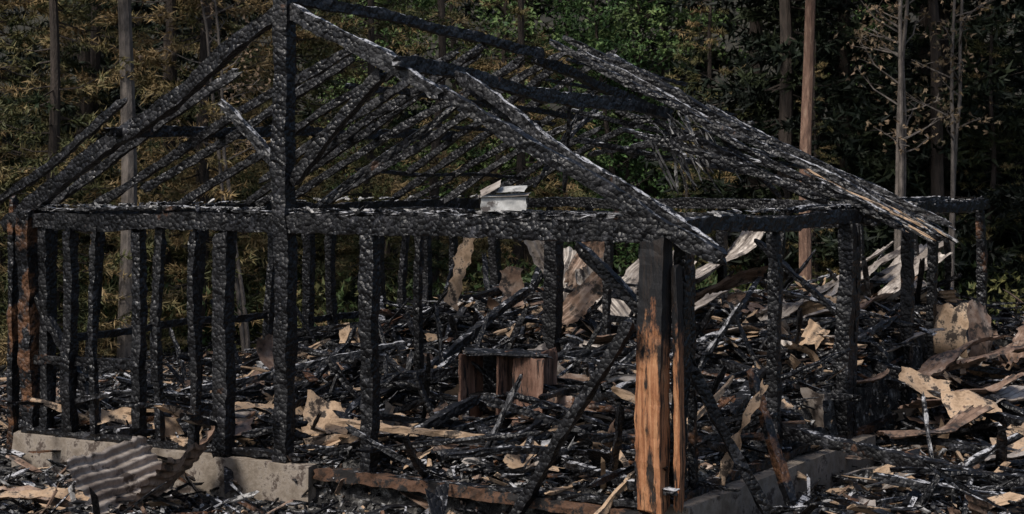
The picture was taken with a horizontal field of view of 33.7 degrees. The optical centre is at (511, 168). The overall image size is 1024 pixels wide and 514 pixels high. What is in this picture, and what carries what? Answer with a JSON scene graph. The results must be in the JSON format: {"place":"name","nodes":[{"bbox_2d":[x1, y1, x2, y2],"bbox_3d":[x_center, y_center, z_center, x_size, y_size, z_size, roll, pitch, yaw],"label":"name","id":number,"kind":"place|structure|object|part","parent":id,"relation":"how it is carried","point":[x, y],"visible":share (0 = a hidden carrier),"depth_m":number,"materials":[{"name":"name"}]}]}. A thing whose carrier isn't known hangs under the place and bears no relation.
{"place":"outdoors","nodes":[
{"label":"outdoors","id":0,"kind":"place"},
{"bbox_2d":[0,304,1021,513],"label":"ash covered floor","id":1,"kind":"structure","parent":0,"point":[389,496],"depth_m":17.47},
{"bbox_2d":[458,347,557,425],"bbox_3d":[-0.036,2.362,18.402,1.034,0.809,0.610,0,0,7],"label":"wooden cabinet","id":2,"kind":"object","parent":1,"relation":"on","point":[539,371],"visible":0.6,"depth_m":18.27,"materials":[{"name":"brown wood"}]},
{"bbox_3d":[0.167,2.357,18.166,0.400,0.691,0.060,0,0,31],"label":"door","id":3,"kind":"part","parent":2,"relation":"part of","materials":[{"name":"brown wood"}]},
{"bbox_2d":[0,237,1023,513],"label":"fire debris","id":4,"kind":"object","parent":1,"relation":"on","point":[424,433],"visible":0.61,"depth_m":17.96,"materials":[{"name":"brown wood"}]},
{"bbox_2d":[0,485,81,507],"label":"scorched panel","id":5,"kind":"object","parent":4,"relation":"on","point":[45,500],"visible":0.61,"depth_m":16.42,"materials":[{"name":"metal"}]},
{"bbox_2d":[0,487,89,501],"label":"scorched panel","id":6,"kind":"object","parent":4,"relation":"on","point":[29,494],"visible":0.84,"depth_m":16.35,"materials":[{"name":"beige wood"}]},
{"bbox_2d":[66,435,176,513],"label":"corrugated metal sheet","id":7,"kind":"object","parent":4,"relation":"on","point":[128,469],"visible":0.84,"depth_m":16.31,"materials":[{"name":"grey metal"}]},
{"bbox_2d":[128,425,215,507],"bbox_3d":[-3.238,2.862,16.361,0.475,0.612,1.403,0,0,9],"label":"corrugated metal sheet","id":8,"kind":"object","parent":4,"relation":"on","point":[171,471],"visible":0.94,"depth_m":16.07,"materials":[{"name":"metal"}]},
{"bbox_2d":[256,334,273,368],"bbox_3d":[-2.744,2.107,19.467,0.258,0.404,0.362,0,0,26],"label":"bent metal plate","id":9,"kind":"object","parent":4,"relation":"on","point":[264,348],"visible":0.66,"depth_m":19.47,"materials":[{"name":"metal"}]},
{"bbox_2d":[235,402,345,414],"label":"scorched panel","id":10,"kind":"object","parent":4,"relation":"on","point":[299,410],"visible":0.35,"depth_m":18.08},
{"bbox_2d":[181,340,409,392],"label":"charred beam","id":11,"kind":"structure","parent":4,"relation":"on","point":[341,357],"depth_m":19.13,"materials":[{"name":"brown wood"}]},
{"bbox_2d":[301,390,344,434],"bbox_3d":[-1.958,2.521,17.587,0.501,0.427,0.362,0,0,-16],"label":"scorched panel","id":12,"kind":"object","parent":4,"relation":"on","point":[315,405],"visible":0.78,"depth_m":17.66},
{"bbox_2d":[325,413,405,433],"bbox_3d":[-1.507,2.654,17.400,0.914,0.285,0.347,0,0,20],"label":"scorched panel","id":13,"kind":"object","parent":4,"relation":"on","point":[330,428],"visible":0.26,"depth_m":17.44,"materials":[{"name":"beige wood"}]},
{"bbox_2d":[382,401,402,442],"bbox_3d":[-1.155,2.590,17.075,0.258,0.508,0.261,0,0,30],"label":"bent metal plate","id":14,"kind":"object","parent":4,"relation":"on","point":[389,408],"visible":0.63,"depth_m":17.10,"materials":[{"name":"grey metal"}]},
{"bbox_2d":[444,237,475,310],"bbox_3d":[-0.721,1.403,22.968,0.176,1.034,0.595,0,0,44],"label":"scorched panel","id":15,"kind":"object","parent":4,"relation":"on","point":[462,257],"visible":0.95,"depth_m":22.99,"materials":[{"name":"brown wood"}]},
{"bbox_2d":[424,286,531,368],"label":"charred beam","id":16,"kind":"structure","parent":4,"relation":"on","point":[461,342],"depth_m":20.49,"materials":[{"name":"brown wood"}]},
{"bbox_2d":[380,349,593,383],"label":"charred beam","id":17,"kind":"structure","parent":4,"relation":"on","point":[434,373],"depth_m":18.51,"materials":[{"name":"brown wood"}]},
{"bbox_2d":[498,266,523,306],"bbox_3d":[0.003,1.639,23.602,0.362,0.572,0.192,0,0,-14],"label":"bent metal plate","id":18,"kind":"object","parent":4,"relation":"on","point":[511,283],"visible":0.74,"depth_m":23.66,"materials":[{"name":"brown metal"}]},
{"bbox_2d":[523,240,543,271],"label":"corrugated metal sheet","id":19,"kind":"object","parent":4,"relation":"on","point":[536,249],"visible":0.29,"depth_m":23.18,"materials":[{"name":"grey metal"}]},
{"bbox_2d":[436,419,632,460],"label":"charred beam","id":20,"kind":"structure","parent":4,"relation":"on","point":[545,435],"depth_m":16.95,"materials":[{"name":"brown wood"}]},
{"bbox_2d":[563,247,576,300],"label":"corrugated metal sheet","id":21,"kind":"object","parent":4,"relation":"on","point":[569,253],"visible":0.23,"depth_m":23.13,"materials":[{"name":"silver metal"}]},
{"bbox_2d":[509,317,634,513],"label":"charred beam","id":22,"kind":"structure","parent":4,"relation":"on","point":[574,414],"depth_m":14.82,"materials":[{"name":"brown wood"}]},
{"bbox_2d":[547,392,598,411],"bbox_3d":[0.602,2.481,17.797,0.668,0.211,0.375,0,0,33],"label":"bent metal plate","id":23,"kind":"object","parent":4,"relation":"on","point":[563,400],"visible":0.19,"depth_m":17.94,"materials":[{"name":"grey metal"}]},
{"bbox_2d":[562,271,602,326],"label":"corrugated metal sheet","id":24,"kind":"object","parent":4,"relation":"on","point":[580,300],"visible":0.82,"depth_m":21.38,"materials":[{"name":"brown metal"}]},
{"bbox_2d":[564,241,604,288],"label":"corrugated metal sheet","id":25,"kind":"object","parent":4,"relation":"on","point":[596,247],"visible":0.38,"depth_m":22.81,"materials":[{"name":"brown metal"}]},
{"bbox_2d":[575,255,634,323],"bbox_3d":[1.275,1.588,22.256,0.775,0.886,0.514,0,0,35],"label":"corrugated metal sheet","id":26,"kind":"object","parent":4,"relation":"on","point":[618,307],"visible":0.23,"depth_m":22.21,"materials":[{"name":"grey metal"}]},
{"bbox_2d":[592,329,636,344],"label":"corrugated metal sheet","id":27,"kind":"object","parent":4,"relation":"on","point":[603,339],"visible":0.27,"depth_m":20.30,"materials":[{"name":"brown metal"}]},
{"bbox_2d":[622,250,696,293],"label":"corrugated metal sheet","id":28,"kind":"object","parent":4,"relation":"on","point":[631,275],"visible":0.11,"depth_m":23.77,"materials":[{"name":"metal"}]},
{"bbox_2d":[632,404,730,446],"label":"charred beam","id":29,"kind":"structure","parent":4,"relation":"on","point":[705,414],"depth_m":16.87,"materials":[{"name":"brown wood"}]},
{"bbox_2d":[671,289,730,317],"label":"corrugated metal sheet","id":30,"kind":"object","parent":4,"relation":"on","point":[706,299],"visible":0.4,"depth_m":21.57,"materials":[{"name":"grey metal"}]},
{"bbox_2d":[634,324,796,389],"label":"charred beam","id":31,"kind":"structure","parent":4,"relation":"on","point":[734,366],"depth_m":18.92,"materials":[{"name":"brown wood"}]},
{"bbox_2d":[695,230,765,283],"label":"corrugated metal sheet","id":32,"kind":"object","parent":4,"relation":"on","point":[743,243],"visible":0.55,"depth_m":24.77,"materials":[{"name":"silver metal"}]},
{"bbox_2d":[695,266,767,302],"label":"corrugated metal sheet","id":33,"kind":"object","parent":4,"relation":"on","point":[738,279],"visible":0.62,"depth_m":22.46,"materials":[{"name":"brown metal"}]},
{"bbox_2d":[690,359,775,513],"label":"charred beam","id":34,"kind":"structure","parent":4,"relation":"on","point":[760,499],"depth_m":15.24,"materials":[{"name":"brown wood"}]},
{"bbox_2d":[715,379,768,484],"bbox_3d":[2.051,2.514,15.690,0.673,1.159,0.156,0,0,17],"label":"scorched panel","id":35,"kind":"object","parent":4,"relation":"on","point":[726,461],"visible":0.72,"depth_m":15.66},
{"bbox_2d":[699,309,831,336],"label":"corrugated metal sheet","id":36,"kind":"object","parent":4,"relation":"on","point":[820,313],"visible":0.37,"depth_m":20.51,"materials":[{"name":"grey metal"}]},
{"bbox_2d":[747,368,795,511],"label":"charred beam","id":37,"kind":"structure","parent":4,"relation":"on","point":[782,474],"depth_m":15.79,"materials":[{"name":"brown wood"}]},
{"bbox_2d":[731,278,838,338],"bbox_3d":[3.501,1.772,21.319,2.209,0.857,0.712,0,0,-44],"label":"corrugated metal sheet","id":38,"kind":"object","parent":4,"relation":"on","point":[789,309],"visible":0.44,"depth_m":21.22,"materials":[{"name":"grey metal"}]},
{"bbox_2d":[754,238,887,358],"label":"charred beam","id":39,"kind":"structure","parent":4,"relation":"on","point":[830,306],"depth_m":20.26,"materials":[{"name":"brown wood"}]},
{"bbox_2d":[756,246,900,317],"bbox_3d":[4.093,1.541,21.991,2.638,1.140,0.735,0,0,-30],"label":"corrugated metal sheet","id":40,"kind":"object","parent":4,"relation":"on","point":[873,267],"visible":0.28,"depth_m":22.14,"materials":[{"name":"grey metal"}]},
{"bbox_2d":[793,368,889,389],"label":"corrugated metal sheet","id":41,"kind":"object","parent":4,"relation":"on","point":[875,377],"visible":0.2,"depth_m":18.95,"materials":[{"name":"metal"}]},
{"bbox_2d":[801,292,893,334],"bbox_3d":[3.926,1.896,20.715,2.020,0.725,0.516,0,0,-41],"label":"corrugated metal sheet","id":42,"kind":"object","parent":4,"relation":"on","point":[865,305],"visible":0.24,"depth_m":21.01,"materials":[{"name":"grey metal"}]},
{"bbox_2d":[830,241,893,281],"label":"corrugated metal sheet","id":43,"kind":"object","parent":4,"relation":"on","point":[877,252],"visible":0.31,"depth_m":22.98,"materials":[{"name":"grey metal"}]},
{"bbox_2d":[751,418,1023,489],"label":"charred beam","id":44,"kind":"structure","parent":4,"relation":"on","point":[870,451],"depth_m":16.44,"materials":[{"name":"brown wood"}]},
{"bbox_2d":[834,241,943,297],"bbox_3d":[4.971,1.467,23.194,2.344,0.982,0.859,0,0,-35],"label":"corrugated metal sheet","id":45,"kind":"object","parent":4,"relation":"on","point":[892,271],"visible":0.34,"depth_m":23.18,"materials":[{"name":"grey metal"}]},
{"bbox_2d":[869,328,944,353],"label":"corrugated metal sheet","id":46,"kind":"object","parent":4,"relation":"on","point":[916,335],"visible":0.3,"depth_m":20.12,"materials":[{"name":"metal"}]},
{"bbox_2d":[872,252,951,303],"bbox_3d":[4.667,1.572,21.784,2.107,0.985,0.618,0,0,-21],"label":"corrugated metal sheet","id":47,"kind":"object","parent":4,"relation":"on","point":[892,285],"visible":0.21,"depth_m":21.95,"materials":[{"name":"silver metal"}]},
{"bbox_2d":[822,346,1021,416],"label":"charred beam","id":48,"kind":"structure","parent":4,"relation":"on","point":[894,371],"depth_m":19.55,"materials":[{"name":"brown wood"}]},
{"bbox_2d":[917,335,1004,376],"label":"corrugated metal sheet","id":49,"kind":"object","parent":48,"relation":"on","point":[938,364],"visible":0.85,"depth_m":19.85,"materials":[{"name":"metal"}]},
{"bbox_2d":[876,405,994,438],"bbox_3d":[4.386,2.631,17.586,1.259,0.317,0.490,0,0,-25],"label":"corrugated metal sheet","id":50,"kind":"object","parent":4,"relation":"on","point":[958,420],"visible":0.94,"depth_m":17.60,"materials":[{"name":"metal"}]},
{"bbox_2d":[941,390,1001,417],"bbox_3d":[4.908,2.508,18.078,0.601,0.255,0.344,0,0,-10],"label":"scorched panel","id":51,"kind":"object","parent":50,"relation":"on","point":[954,402],"visible":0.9,"depth_m":18.07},
{"bbox_2d":[933,302,968,357],"bbox_3d":[5.413,1.993,21.019,0.575,0.682,0.182,0,0,37],"label":"scorched panel","id":52,"kind":"object","parent":4,"relation":"on","point":[952,321],"visible":0.88,"depth_m":20.95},
{"bbox_2d":[884,379,1023,425],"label":"charred beam","id":53,"kind":"structure","parent":4,"relation":"on","point":[1000,417],"depth_m":18.25,"materials":[{"name":"brown wood"}]},
{"bbox_2d":[899,366,950,398],"bbox_3d":[4.609,2.388,18.876,0.604,0.330,0.405,0,0,9],"label":"scorched panel","id":54,"kind":"object","parent":53,"relation":"on","point":[921,383],"visible":0.89,"depth_m":18.98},
{"bbox_2d":[898,372,1023,408],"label":"corrugated metal sheet","id":55,"kind":"object","parent":4,"relation":"on","point":[993,388],"visible":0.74,"depth_m":18.60,"materials":[{"name":"metal"}]},
{"bbox_2d":[967,300,992,361],"bbox_3d":[5.894,2.037,21.333,0.549,0.786,0.166,0,0,-43],"label":"scorched panel","id":56,"kind":"object","parent":4,"relation":"on","point":[979,318],"visible":0.81,"depth_m":21.29,"materials":[{"name":"metal"}]},
{"bbox_2d":[945,345,1023,370],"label":"corrugated metal sheet","id":57,"kind":"object","parent":4,"relation":"on","point":[967,363],"visible":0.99,"depth_m":19.91,"materials":[{"name":"brown metal"}]},
{"bbox_2d":[949,385,1023,419],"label":"corrugated metal sheet","id":58,"kind":"object","parent":4,"relation":"on","point":[1012,393],"visible":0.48,"depth_m":18.93,"materials":[{"name":"grey metal"}]},
{"bbox_2d":[957,441,1023,461],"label":"corrugated metal sheet","id":59,"kind":"object","parent":4,"relation":"on","point":[1015,454],"visible":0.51,"depth_m":16.95,"materials":[{"name":"grey metal"}]},
{"bbox_2d":[990,422,1023,451],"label":"scorched panel","id":60,"kind":"object","parent":4,"relation":"on","point":[1018,444],"visible":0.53,"depth_m":17.34,"materials":[{"name":"beige wood"}]},
{"bbox_2d":[997,322,1023,367],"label":"corrugated metal sheet","id":61,"kind":"object","parent":4,"relation":"on","point":[1018,339],"visible":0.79,"depth_m":21.74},
{"bbox_2d":[0,0,1023,286],"bbox_3d":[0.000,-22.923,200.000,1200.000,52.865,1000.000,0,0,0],"label":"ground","id":62,"kind":"structure","parent":0,"point":[542,18],"depth_m":74.66,"materials":[{"name":"green plant"}]},
{"bbox_2d":[0,66,29,250],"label":"pine tree","id":63,"kind":"object","parent":62,"relation":"on","point":[6,163],"visible":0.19,"depth_m":35.05,"materials":[{"name":"green plant"}]},
{"bbox_2d":[0,0,117,354],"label":"pine tree","id":64,"kind":"object","parent":62,"relation":"on","point":[17,37],"visible":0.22,"depth_m":29.99,"materials":[{"name":"green plant"}]},
{"bbox_2d":[0,0,118,316],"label":"pine tree","id":65,"kind":"object","parent":62,"relation":"on","point":[19,80],"visible":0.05,"depth_m":33.60,"materials":[{"name":"green plant"}]},
{"bbox_2d":[0,0,203,366],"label":"pine tree","id":66,"kind":"object","parent":62,"relation":"on","point":[54,41],"visible":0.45,"depth_m":28.48,"materials":[{"name":"green plant"}]},
{"bbox_2d":[0,0,210,283],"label":"pine tree","id":67,"kind":"object","parent":62,"relation":"on","point":[93,69],"visible":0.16,"depth_m":35.72,"materials":[{"name":"green plant"}]},
{"bbox_2d":[117,0,136,357],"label":"pine tree","id":68,"kind":"object","parent":62,"relation":"on","point":[129,159],"visible":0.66,"depth_m":28.16,"materials":[{"name":"brown plant"}]},
{"bbox_2d":[62,0,267,337],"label":"pine tree","id":69,"kind":"object","parent":62,"relation":"on","point":[171,69],"visible":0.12,"depth_m":33.32,"materials":[{"name":"green plant"}]},
{"bbox_2d":[138,0,271,357],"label":"birch tree","id":70,"kind":"object","parent":62,"relation":"on","point":[244,326],"visible":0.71,"depth_m":29.49,"materials":[{"name":"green plant"}]},
{"bbox_2d":[111,0,303,346],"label":"pine tree","id":71,"kind":"object","parent":62,"relation":"on","point":[258,243],"visible":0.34,"depth_m":30.32,"materials":[{"name":"green plant"}]},
{"bbox_2d":[161,0,395,341],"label":"pine tree","id":72,"kind":"object","parent":62,"relation":"on","point":[302,37],"visible":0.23,"depth_m":31.77,"materials":[{"name":"green plant"}]},
{"bbox_2d":[171,0,397,337],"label":"pine tree","id":73,"kind":"object","parent":62,"relation":"on","point":[320,255],"visible":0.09,"depth_m":35.72,"materials":[{"name":"green plant"}]},
{"bbox_2d":[258,0,480,322],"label":"pine tree","id":74,"kind":"object","parent":62,"relation":"on","point":[367,159],"visible":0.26,"depth_m":32.92,"materials":[{"name":"green plant"}]},
{"bbox_2d":[305,0,475,288],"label":"broadleaf tree","id":75,"kind":"object","parent":62,"relation":"on","point":[387,43],"visible":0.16,"depth_m":39.99,"materials":[{"name":"green plant"}]},
{"bbox_2d":[336,0,531,300],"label":"pine tree","id":76,"kind":"object","parent":62,"relation":"on","point":[441,16],"visible":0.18,"depth_m":35.40,"materials":[{"name":"green plant"}]},
{"bbox_2d":[11,424,875,513],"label":"foundation","id":77,"kind":"object","parent":62,"relation":"on","point":[270,481],"visible":0.19,"depth_m":17.06,"materials":[{"name":"concrete"}]},
{"bbox_2d":[23,403,909,513],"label":"sill plates","id":78,"kind":"object","parent":77,"relation":"on","point":[567,502],"visible":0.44,"depth_m":16.00,"materials":[{"name":"brown wood"}]},
{"bbox_2d":[633,237,685,513],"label":"corner post","id":79,"kind":"object","parent":78,"relation":"on","point":[659,296],"visible":1,"depth_m":14.64,"materials":[{"name":"brown wood"}]},
{"bbox_2d":[6,0,987,498],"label":"wall studs","id":80,"kind":"object","parent":77,"relation":"on","point":[32,256],"depth_m":18.18,"materials":[{"name":"black wood"}]},
{"bbox_2d":[33,68,720,433],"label":"braces","id":81,"kind":"object","parent":80,"relation":"attached to","point":[609,276],"visible":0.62,"depth_m":17.07,"materials":[{"name":"brown wood"}]},
{"bbox_2d":[103,0,806,197],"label":"ridge and purlins","id":82,"kind":"structure","parent":80,"relation":"attached to","point":[620,101],"depth_m":20.33,"materials":[{"name":"brown wood"}]},
{"bbox_2d":[0,3,951,264],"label":"rafters","id":83,"kind":"object","parent":80,"relation":"attached to","point":[518,130],"visible":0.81,"depth_m":19.16,"materials":[{"name":"brown wood"}]},
{"bbox_2d":[7,196,989,242],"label":"wall plates","id":84,"kind":"object","parent":80,"relation":"on","point":[588,226],"depth_m":17.20,"materials":[{"name":"black wood"}]},
{"bbox_2d":[476,180,530,210],"bbox_3d":[-0.076,0.244,15.573,0.502,0.292,0.284,0,0,0],"label":"metal fixture box","id":85,"kind":"object","parent":80,"relation":"on","point":[513,202],"visible":1,"depth_m":15.49,"materials":[{"name":"metal"}]},
{"bbox_2d":[38,111,983,243],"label":"loose splinters","id":86,"kind":"object","parent":80,"relation":"on","point":[874,205],"visible":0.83,"depth_m":18.97,"materials":[{"name":"brown wood"}]},
{"bbox_2d":[392,0,557,283],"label":"broadleaf tree","id":87,"kind":"object","parent":62,"relation":"on","point":[504,8],"visible":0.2,"depth_m":41.62,"materials":[{"name":"green plant"}]},
{"bbox_2d":[0,0,1023,321],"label":"forest","id":88,"kind":"object","parent":62,"relation":"on","point":[866,156],"visible":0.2,"depth_m":34.75,"materials":[{"name":"green plant"}]},
{"bbox_2d":[2,239,1023,356],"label":"undergrowth","id":89,"kind":"object","parent":62,"relation":"on","point":[525,277],"visible":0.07,"depth_m":31.08,"materials":[{"name":"green plant"}]},
{"bbox_2d":[439,0,603,294],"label":"pine tree","id":90,"kind":"object","parent":62,"relation":"on","point":[520,12],"visible":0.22,"depth_m":36.95,"materials":[{"name":"green plant"}]},
{"bbox_2d":[453,0,668,247],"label":"broadleaf tree","id":91,"kind":"object","parent":62,"relation":"on","point":[566,29],"visible":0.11,"depth_m":39.21,"materials":[{"name":"green plant"}]},
{"bbox_2d":[536,0,702,277],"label":"broadleaf tree","id":92,"kind":"object","parent":62,"relation":"on","point":[622,254],"visible":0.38,"depth_m":38.26,"materials":[{"name":"green plant"}]},
{"bbox_2d":[542,0,746,250],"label":"broadleaf tree","id":93,"kind":"object","parent":62,"relation":"on","point":[663,51],"visible":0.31,"depth_m":40.05,"materials":[{"name":"green plant"}]},
{"bbox_2d":[665,94,716,284],"bbox_3d":[3.417,1.044,33.097,1.678,5.010,1.707,0,0,-27],"label":"pine tree","id":94,"kind":"object","parent":62,"relation":"on","point":[686,177],"visible":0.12,"depth_m":32.99,"materials":[{"name":"green plant"}]},
{"bbox_2d":[650,0,765,289],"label":"pine tree","id":95,"kind":"object","parent":62,"relation":"on","point":[710,31],"visible":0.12,"depth_m":36.41,"materials":[{"name":"green plant"}]},
{"bbox_2d":[799,0,815,289],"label":"pine tree","id":96,"kind":"object","parent":62,"relation":"on","point":[805,243],"visible":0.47,"depth_m":29.98,"materials":[{"name":"brown plant"}]},
{"bbox_2d":[783,40,841,290],"bbox_3d":[6.002,0.477,33.538,1.878,6.173,1.544,0,0,8],"label":"pine tree","id":97,"kind":"object","parent":62,"relation":"on","point":[816,268],"visible":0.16,"depth_m":33.48,"materials":[{"name":"green plant"}]},
{"bbox_2d":[827,0,930,178],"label":"broadleaf tree","id":98,"kind":"object","parent":62,"relation":"on","point":[873,26],"visible":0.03,"depth_m":39.68,"materials":[{"name":"green plant"}]},
{"bbox_2d":[833,0,963,258],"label":"birch tree","id":99,"kind":"object","parent":62,"relation":"on","point":[901,151],"visible":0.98,"depth_m":29.71,"materials":[{"name":"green plant"}]},
{"bbox_2d":[872,0,1014,289],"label":"birch tree","id":100,"kind":"object","parent":62,"relation":"on","point":[953,135],"visible":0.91,"depth_m":31.41,"materials":[{"name":"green plant"}]},
{"bbox_2d":[945,0,1023,294],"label":"pine tree","id":101,"kind":"object","parent":62,"relation":"on","point":[993,147],"visible":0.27,"depth_m":33.91,"materials":[{"name":"green plant"}]}
]}

